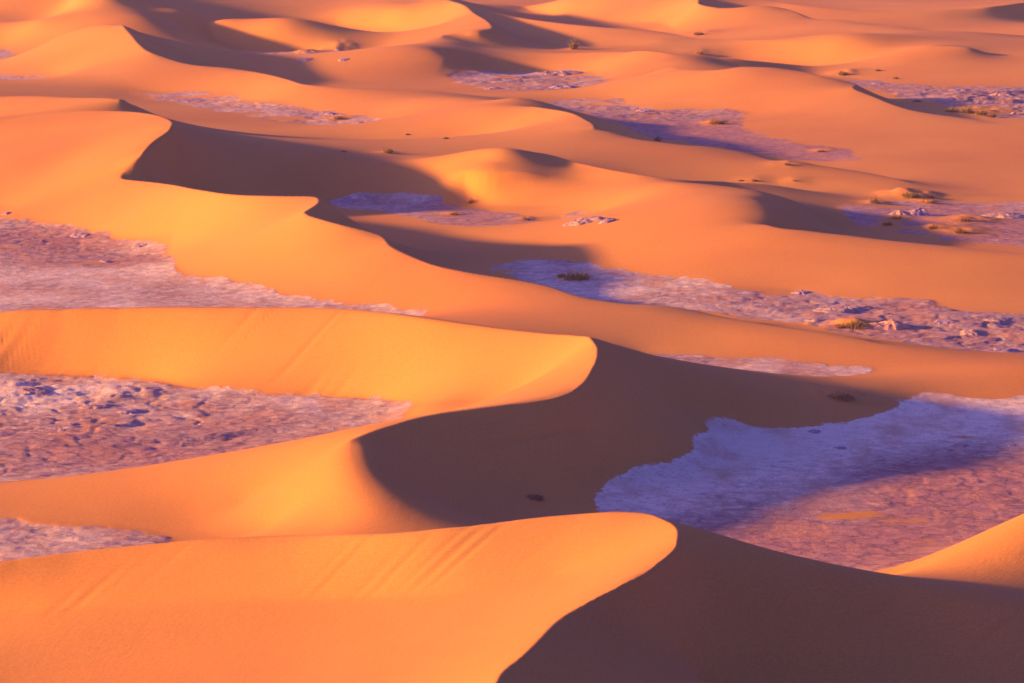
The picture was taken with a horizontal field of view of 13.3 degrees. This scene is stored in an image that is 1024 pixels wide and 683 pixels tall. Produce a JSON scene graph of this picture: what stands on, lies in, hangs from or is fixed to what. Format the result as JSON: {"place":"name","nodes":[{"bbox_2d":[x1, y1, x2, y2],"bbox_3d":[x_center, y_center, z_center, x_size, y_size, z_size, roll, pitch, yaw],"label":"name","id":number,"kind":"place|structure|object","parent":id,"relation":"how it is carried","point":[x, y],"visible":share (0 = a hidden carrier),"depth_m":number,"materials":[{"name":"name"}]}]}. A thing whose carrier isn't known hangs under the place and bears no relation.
{"place":"outdoors","nodes":[
{"label":"outdoors","id":0,"kind":"place"},
{"bbox_2d":[0,0,240,19],"bbox_3d":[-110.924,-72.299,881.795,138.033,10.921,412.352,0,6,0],"label":"sand dune","id":1,"kind":"structure","parent":0,"point":[210,11],"depth_m":713.16,"materials":[{"name":"orange sand"}]},
{"bbox_2d":[0,96,357,141],"bbox_3d":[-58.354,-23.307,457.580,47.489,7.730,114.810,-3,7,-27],"label":"sand dune","id":2,"kind":"structure","parent":0,"point":[13,105],"depth_m":424.17,"materials":[{"name":"orange sand"}]},
{"bbox_2d":[0,0,429,56],"bbox_3d":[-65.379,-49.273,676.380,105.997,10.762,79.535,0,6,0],"label":"sand dune","id":3,"kind":"structure","parent":0,"point":[26,26],"depth_m":668.42,"materials":[{"name":"orange sand"}]},
{"bbox_2d":[0,110,485,222],"bbox_3d":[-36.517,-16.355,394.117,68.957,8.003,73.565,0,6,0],"label":"sand dune","id":4,"kind":"structure","parent":0,"point":[43,154],"depth_m":382.35,"materials":[{"name":"orange sand"}]},
{"bbox_2d":[383,148,392,153],"bbox_3d":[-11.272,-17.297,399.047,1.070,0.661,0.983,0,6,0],"label":"desert shrub","id":5,"kind":"object","parent":4,"relation":"on","point":[387,151],"visible":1,"depth_m":398.95,"materials":[{"name":"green plant"}]},
{"bbox_2d":[0,24,603,115],"bbox_3d":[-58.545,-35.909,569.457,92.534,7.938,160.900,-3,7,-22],"label":"sand dune","id":6,"kind":"structure","parent":0,"point":[126,64],"depth_m":552.62,"materials":[{"name":"orange sand"}]},
{"bbox_2d":[295,58,313,61],"bbox_3d":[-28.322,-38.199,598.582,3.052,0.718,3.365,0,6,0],"label":"mud ledge","id":7,"kind":"object","parent":6,"relation":"on","point":[303,59],"visible":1,"depth_m":598.17,"materials":[{"name":"soil"}]},
{"bbox_2d":[197,0,627,86],"bbox_3d":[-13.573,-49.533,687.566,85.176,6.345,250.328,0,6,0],"label":"sand dune","id":8,"kind":"structure","parent":0,"point":[461,36],"depth_m":633.85,"materials":[{"name":"orange sand"}]},
{"bbox_2d":[338,58,348,61],"bbox_3d":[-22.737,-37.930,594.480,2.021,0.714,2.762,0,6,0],"label":"mud ledge","id":9,"kind":"object","parent":8,"relation":"on","point":[342,59],"visible":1,"depth_m":594.09,"materials":[{"name":"beige soil"}]},
{"bbox_2d":[566,39,579,48],"bbox_3d":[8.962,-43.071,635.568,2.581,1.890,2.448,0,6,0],"label":"desert shrub","id":10,"kind":"object","parent":8,"relation":"on","point":[574,44],"visible":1,"depth_m":635.10,"materials":[{"name":"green plant"}]},
{"bbox_2d":[0,307,1018,541],"bbox_3d":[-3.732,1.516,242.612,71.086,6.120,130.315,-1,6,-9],"label":"sand dune","id":11,"kind":"structure","parent":0,"point":[495,425],"depth_m":219.76,"materials":[{"name":"orange sand"}]},
{"bbox_2d":[526,492,544,500],"bbox_3d":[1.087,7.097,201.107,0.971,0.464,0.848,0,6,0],"label":"desert shrub","id":12,"kind":"object","parent":11,"relation":"on","point":[538,497],"visible":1,"depth_m":200.99,"materials":[{"name":"plant"}]},
{"bbox_2d":[827,390,855,401],"bbox_3d":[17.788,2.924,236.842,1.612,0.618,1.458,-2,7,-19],"label":"desert shrub","id":13,"kind":"object","parent":11,"relation":"on","point":[847,396],"visible":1,"depth_m":236.77,"materials":[{"name":"plant"}]},
{"bbox_2d":[0,512,1023,682],"bbox_3d":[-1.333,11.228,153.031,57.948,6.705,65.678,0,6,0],"label":"sand dune","id":14,"kind":"structure","parent":0,"point":[619,597],"depth_m":160.32,"materials":[{"name":"orange sand"}]},
{"bbox_2d":[0,49,1023,570],"bbox_3d":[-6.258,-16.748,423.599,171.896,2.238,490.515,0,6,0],"label":"dry lake bed","id":15,"kind":"object","parent":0,"point":[780,489],"visible":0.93,"depth_m":236.43,"materials":[{"name":"soil"}]},
{"bbox_2d":[18,387,50,395],"bbox_3d":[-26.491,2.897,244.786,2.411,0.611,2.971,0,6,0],"label":"mud ledge","id":16,"kind":"object","parent":15,"relation":"on","point":[40,391],"visible":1,"depth_m":244.27,"materials":[{"name":"soil"}]},
{"bbox_2d":[33,423,81,430],"bbox_3d":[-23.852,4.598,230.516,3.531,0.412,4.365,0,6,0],"label":"mud ledge","id":17,"kind":"object","parent":15,"relation":"on","point":[59,427],"visible":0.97,"depth_m":230.36,"materials":[{"name":"beige soil"}]},
{"bbox_2d":[70,232,89,237],"bbox_3d":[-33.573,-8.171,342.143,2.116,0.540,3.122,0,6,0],"label":"mud ledge","id":18,"kind":"object","parent":15,"relation":"on","point":[78,235],"visible":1,"depth_m":341.64,"materials":[{"name":"beige soil"}]},
{"bbox_2d":[78,403,114,409],"bbox_3d":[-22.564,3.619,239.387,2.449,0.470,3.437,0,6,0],"label":"mud ledge","id":19,"kind":"object","parent":15,"relation":"on","point":[95,406],"visible":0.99,"depth_m":238.62,"materials":[{"name":"soil"}]},
{"bbox_2d":[118,409,141,413],"bbox_3d":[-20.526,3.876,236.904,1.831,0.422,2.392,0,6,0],"label":"mud ledge","id":20,"kind":"object","parent":15,"relation":"on","point":[131,411],"visible":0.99,"depth_m":236.47,"materials":[{"name":"soil"}]},
{"bbox_2d":[131,243,145,248],"bbox_3d":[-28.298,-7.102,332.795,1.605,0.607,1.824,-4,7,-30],"label":"mud ledge","id":21,"kind":"object","parent":15,"relation":"on","point":[135,246],"visible":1,"depth_m":332.42,"materials":[{"name":"beige soil"}]},
{"bbox_2d":[172,98,204,101],"bbox_3d":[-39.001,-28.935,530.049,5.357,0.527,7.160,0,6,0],"label":"mud ledge","id":22,"kind":"object","parent":15,"relation":"on","point":[190,100],"visible":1,"depth_m":529.71,"materials":[{"name":"soil"}]},
{"bbox_2d":[333,199,356,202],"bbox_3d":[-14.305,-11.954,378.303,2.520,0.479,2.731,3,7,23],"label":"mud ledge","id":23,"kind":"object","parent":15,"relation":"on","point":[345,201],"visible":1,"depth_m":377.81,"materials":[{"name":"soil"}]},
{"bbox_2d":[485,87,499,89],"bbox_3d":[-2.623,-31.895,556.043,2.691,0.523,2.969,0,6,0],"label":"mud ledge","id":24,"kind":"object","parent":15,"relation":"on","point":[492,88],"visible":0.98,"depth_m":555.34,"materials":[{"name":"beige soil"}]},
{"bbox_2d":[535,70,581,75],"bbox_3d":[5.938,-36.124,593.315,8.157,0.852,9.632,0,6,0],"label":"mud ledge","id":25,"kind":"object","parent":15,"relation":"on","point":[564,73],"visible":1,"depth_m":591.38,"materials":[{"name":"beige soil"}]},
{"bbox_2d":[549,85,575,88],"bbox_3d":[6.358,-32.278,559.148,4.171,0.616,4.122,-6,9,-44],"label":"mud ledge","id":26,"kind":"object","parent":15,"relation":"on","point":[562,86],"visible":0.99,"depth_m":558.67,"materials":[{"name":"soil"}]},
{"bbox_2d":[562,268,589,280],"bbox_3d":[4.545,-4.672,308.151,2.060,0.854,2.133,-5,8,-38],"label":"desert shrub","id":27,"kind":"object","parent":15,"relation":"on","point":[576,277],"visible":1,"depth_m":307.92,"materials":[{"name":"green plant"}]},
{"bbox_2d":[635,109,653,111],"bbox_3d":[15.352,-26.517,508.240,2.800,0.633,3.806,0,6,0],"label":"mud ledge","id":28,"kind":"object","parent":15,"relation":"on","point":[644,110],"visible":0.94,"depth_m":507.72,"materials":[{"name":"beige soil"}]},
{"bbox_2d":[708,118,721,124],"bbox_3d":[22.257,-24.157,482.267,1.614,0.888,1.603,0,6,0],"label":"desert shrub","id":29,"kind":"object","parent":15,"relation":"on","point":[712,122],"visible":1,"depth_m":482.01,"materials":[{"name":"plant"}]},
{"bbox_2d":[792,290,809,294],"bbox_3d":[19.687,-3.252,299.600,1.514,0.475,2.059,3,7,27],"label":"mud ledge","id":30,"kind":"object","parent":15,"relation":"on","point":[803,292],"visible":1,"depth_m":299.24,"materials":[{"name":"beige soil"}]},
{"bbox_2d":[804,318,824,321],"bbox_3d":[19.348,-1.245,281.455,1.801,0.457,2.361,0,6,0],"label":"mud ledge","id":31,"kind":"object","parent":15,"relation":"on","point":[814,319],"visible":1,"depth_m":281.15,"materials":[{"name":"beige soil"}]},
{"bbox_2d":[808,429,820,433],"bbox_3d":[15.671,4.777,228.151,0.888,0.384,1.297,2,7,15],"label":"mud ledge","id":32,"kind":"object","parent":15,"relation":"on","point":[813,431],"visible":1,"depth_m":227.94,"materials":[{"name":"soil"}]},
{"bbox_2d":[834,323,843,328],"bbox_3d":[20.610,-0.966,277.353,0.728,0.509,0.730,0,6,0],"label":"desert shrub","id":33,"kind":"object","parent":15,"relation":"on","point":[838,326],"visible":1,"depth_m":277.36,"materials":[{"name":"plant"}]},
{"bbox_2d":[811,305,873,312],"bbox_3d":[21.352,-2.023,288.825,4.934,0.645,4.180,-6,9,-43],"label":"mud ledge","id":34,"kind":"object","parent":15,"relation":"on","point":[841,309],"visible":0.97,"depth_m":288.04,"materials":[{"name":"beige soil"}]},
{"bbox_2d":[843,319,864,329],"bbox_3d":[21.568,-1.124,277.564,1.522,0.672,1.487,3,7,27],"label":"desert shrub","id":35,"kind":"object","parent":15,"relation":"on","point":[859,324],"visible":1,"depth_m":277.36,"materials":[{"name":"brown plant"}]},
{"bbox_2d":[868,319,910,329],"bbox_3d":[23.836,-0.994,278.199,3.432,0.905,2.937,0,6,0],"label":"clay mound","id":36,"kind":"object","parent":15,"relation":"on","point":[891,324],"visible":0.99,"depth_m":277.69,"materials":[{"name":"soil"}]},
{"bbox_2d":[888,210,909,215],"bbox_3d":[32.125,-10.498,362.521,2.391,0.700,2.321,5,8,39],"label":"clay mound","id":37,"kind":"object","parent":15,"relation":"on","point":[897,212],"visible":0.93,"depth_m":362.09,"materials":[{"name":"beige soil"}]},
{"bbox_2d":[907,208,930,215],"bbox_3d":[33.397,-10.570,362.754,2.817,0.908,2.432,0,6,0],"label":"clay mound","id":38,"kind":"object","parent":15,"relation":"on","point":[918,212],"visible":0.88,"depth_m":362.28,"materials":[{"name":"beige soil"}]},
{"bbox_2d":[934,318,954,323],"bbox_3d":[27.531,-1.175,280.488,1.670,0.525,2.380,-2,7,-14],"label":"mud ledge","id":39,"kind":"object","parent":15,"relation":"on","point":[946,321],"visible":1,"depth_m":280.37,"materials":[{"name":"beige soil"}]},
{"bbox_2d":[949,88,970,90],"bbox_3d":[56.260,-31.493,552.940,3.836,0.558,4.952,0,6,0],"label":"mud ledge","id":40,"kind":"object","parent":15,"relation":"on","point":[959,89],"visible":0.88,"depth_m":552.47,"materials":[{"name":"beige soil"}]},
{"bbox_2d":[952,443,969,447],"bbox_3d":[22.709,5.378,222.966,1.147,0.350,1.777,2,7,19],"label":"mud ledge","id":41,"kind":"object","parent":15,"relation":"on","point":[958,445],"visible":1,"depth_m":222.72,"materials":[{"name":"soil"}]},
{"bbox_2d":[960,329,980,335],"bbox_3d":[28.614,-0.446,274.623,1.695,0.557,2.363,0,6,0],"label":"mud ledge","id":42,"kind":"object","parent":15,"relation":"on","point":[976,332],"visible":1,"depth_m":274.34,"materials":[{"name":"beige soil"}]},
{"bbox_2d":[983,317,1010,324],"bbox_3d":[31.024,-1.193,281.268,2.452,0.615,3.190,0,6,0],"label":"mud ledge","id":43,"kind":"object","parent":15,"relation":"on","point":[1003,320],"visible":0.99,"depth_m":280.86,"materials":[{"name":"beige soil"}]},
{"bbox_2d":[990,92,1014,95],"bbox_3d":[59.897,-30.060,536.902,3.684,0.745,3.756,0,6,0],"label":"mud ledge","id":44,"kind":"object","parent":15,"relation":"on","point":[1001,93],"visible":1,"depth_m":536.26,"materials":[{"name":"soil"}]},
{"bbox_2d":[981,212,1023,218],"bbox_3d":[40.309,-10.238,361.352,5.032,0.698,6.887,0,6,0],"label":"mud slab","id":45,"kind":"structure","parent":15,"relation":"on","point":[1012,215],"depth_m":359.88,"materials":[{"name":"beige soil"}]},
{"bbox_2d":[990,347,1018,351],"bbox_3d":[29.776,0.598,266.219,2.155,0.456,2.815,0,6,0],"label":"mud ledge","id":46,"kind":"object","parent":15,"relation":"on","point":[1002,349],"visible":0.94,"depth_m":265.69,"materials":[{"name":"soil"}]},
{"bbox_2d":[0,172,1023,394],"bbox_3d":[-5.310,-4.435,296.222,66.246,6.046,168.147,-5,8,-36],"label":"sand dune","id":47,"kind":"structure","parent":0,"point":[313,247],"depth_m":297.89,"materials":[{"name":"orange sand"}]},
{"bbox_2d":[162,95,1023,201],"bbox_3d":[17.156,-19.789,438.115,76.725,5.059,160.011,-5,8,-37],"label":"sand dune","id":48,"kind":"structure","parent":0,"point":[982,168],"depth_m":432.62,"materials":[{"name":"orange sand"}]},
{"bbox_2d":[385,148,805,198],"bbox_3d":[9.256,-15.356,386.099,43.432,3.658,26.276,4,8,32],"label":"sand dune","id":49,"kind":"structure","parent":0,"point":[411,169],"depth_m":382.07,"materials":[{"name":"orange sand"}]},
{"bbox_2d":[458,0,777,26],"bbox_3d":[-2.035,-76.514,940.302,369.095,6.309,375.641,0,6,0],"label":"sand dune","id":50,"kind":"structure","parent":0,"point":[604,13],"depth_m":780.39,"materials":[{"name":"orange sand"}]},
{"bbox_2d":[462,1,812,50],"bbox_3d":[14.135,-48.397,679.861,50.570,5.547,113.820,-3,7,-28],"label":"sand dune","id":51,"kind":"structure","parent":0,"point":[604,39],"depth_m":654.39,"materials":[{"name":"orange sand"}]},
{"bbox_2d":[376,160,1023,309],"bbox_3d":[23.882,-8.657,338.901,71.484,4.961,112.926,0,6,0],"label":"sand dune","id":52,"kind":"structure","parent":0,"point":[813,238],"depth_m":331.73,"materials":[{"name":"orange sand"}]},
{"bbox_2d":[562,216,603,226],"bbox_3d":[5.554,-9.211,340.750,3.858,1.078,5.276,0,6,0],"label":"mud slab","id":53,"kind":"structure","parent":52,"relation":"on","point":[580,221],"depth_m":339.64,"materials":[{"name":"beige soil"}]},
{"bbox_2d":[598,218,615,223],"bbox_3d":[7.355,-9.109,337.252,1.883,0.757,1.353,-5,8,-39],"label":"mud slab","id":54,"kind":"structure","parent":52,"relation":"on","point":[606,220],"depth_m":336.91,"materials":[{"name":"beige soil"}]},
{"bbox_2d":[869,196,879,203],"bbox_3d":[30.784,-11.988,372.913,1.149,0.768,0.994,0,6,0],"label":"desert shrub","id":55,"kind":"object","parent":52,"relation":"on","point":[874,200],"visible":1,"depth_m":372.81,"materials":[{"name":"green plant"}]},
{"bbox_2d":[900,191,918,197],"bbox_3d":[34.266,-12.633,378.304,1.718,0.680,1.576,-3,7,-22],"label":"desert shrub","id":56,"kind":"object","parent":52,"relation":"on","point":[907,195],"visible":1,"depth_m":378.13,"materials":[{"name":"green plant"}]},
{"bbox_2d":[952,227,969,233],"bbox_3d":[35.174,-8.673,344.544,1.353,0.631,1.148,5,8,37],"label":"desert shrub","id":57,"kind":"object","parent":52,"relation":"on","point":[960,230],"visible":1,"depth_m":344.45,"materials":[{"name":"plant"}]},
{"bbox_2d":[958,216,971,221],"bbox_3d":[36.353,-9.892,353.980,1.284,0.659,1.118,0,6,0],"label":"desert shrub","id":58,"kind":"object","parent":52,"relation":"on","point":[960,219],"visible":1,"depth_m":353.79,"materials":[{"name":"plant"}]},
{"bbox_2d":[418,67,1023,138],"bbox_3d":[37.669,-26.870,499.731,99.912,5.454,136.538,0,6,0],"label":"sand dune","id":59,"kind":"structure","parent":0,"point":[766,96],"depth_m":511.44,"materials":[{"name":"orange sand"}]},
{"bbox_2d":[945,107,958,111],"bbox_3d":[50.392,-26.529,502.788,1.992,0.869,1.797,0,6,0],"label":"desert shrub","id":60,"kind":"object","parent":59,"relation":"on","point":[949,109],"visible":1,"depth_m":502.49,"materials":[{"name":"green plant"}]},
{"bbox_2d":[958,105,973,113],"bbox_3d":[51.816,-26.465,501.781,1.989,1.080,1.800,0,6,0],"label":"desert shrub","id":61,"kind":"object","parent":59,"relation":"on","point":[969,110],"visible":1,"depth_m":501.70,"materials":[{"name":"brown plant"}]},
{"bbox_2d":[973,109,987,114],"bbox_3d":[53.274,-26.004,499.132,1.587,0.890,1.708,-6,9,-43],"label":"desert shrub","id":62,"kind":"object","parent":59,"relation":"on","point":[984,112],"visible":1,"depth_m":499.01,"materials":[{"name":"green plant"}]},
{"bbox_2d":[550,46,947,85],"bbox_3d":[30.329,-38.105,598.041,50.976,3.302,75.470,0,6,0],"label":"sand dune","id":63,"kind":"structure","parent":0,"point":[641,62],"depth_m":590.03,"materials":[{"name":"orange sand"}]},
{"bbox_2d":[838,70,848,75],"bbox_3d":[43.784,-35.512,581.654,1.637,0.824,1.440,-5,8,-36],"label":"desert shrub","id":64,"kind":"object","parent":63,"relation":"on","point":[843,73],"visible":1,"depth_m":581.50,"materials":[{"name":"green plant"}]},
{"bbox_2d":[607,0,1023,38],"bbox_3d":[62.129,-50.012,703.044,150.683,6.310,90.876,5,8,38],"label":"sand dune","id":65,"kind":"structure","parent":0,"point":[728,19],"depth_m":716.95,"materials":[{"name":"orange sand"}]},
{"bbox_2d":[733,0,1023,27],"bbox_3d":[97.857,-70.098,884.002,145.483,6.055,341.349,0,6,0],"label":"sand dune","id":66,"kind":"structure","parent":0,"point":[980,13],"depth_m":751.46,"materials":[{"name":"orange sand"}]},
{"bbox_2d":[777,33,1023,86],"bbox_3d":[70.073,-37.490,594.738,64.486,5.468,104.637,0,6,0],"label":"sand dune","id":67,"kind":"structure","parent":0,"point":[962,60],"depth_m":596.80,"materials":[{"name":"orange sand"}]},
{"bbox_2d":[874,514,1023,587],"bbox_3d":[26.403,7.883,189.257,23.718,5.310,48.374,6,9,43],"label":"sand dune","id":68,"kind":"structure","parent":0,"point":[994,555],"depth_m":175.48,"materials":[{"name":"orange sand"}]}
]}

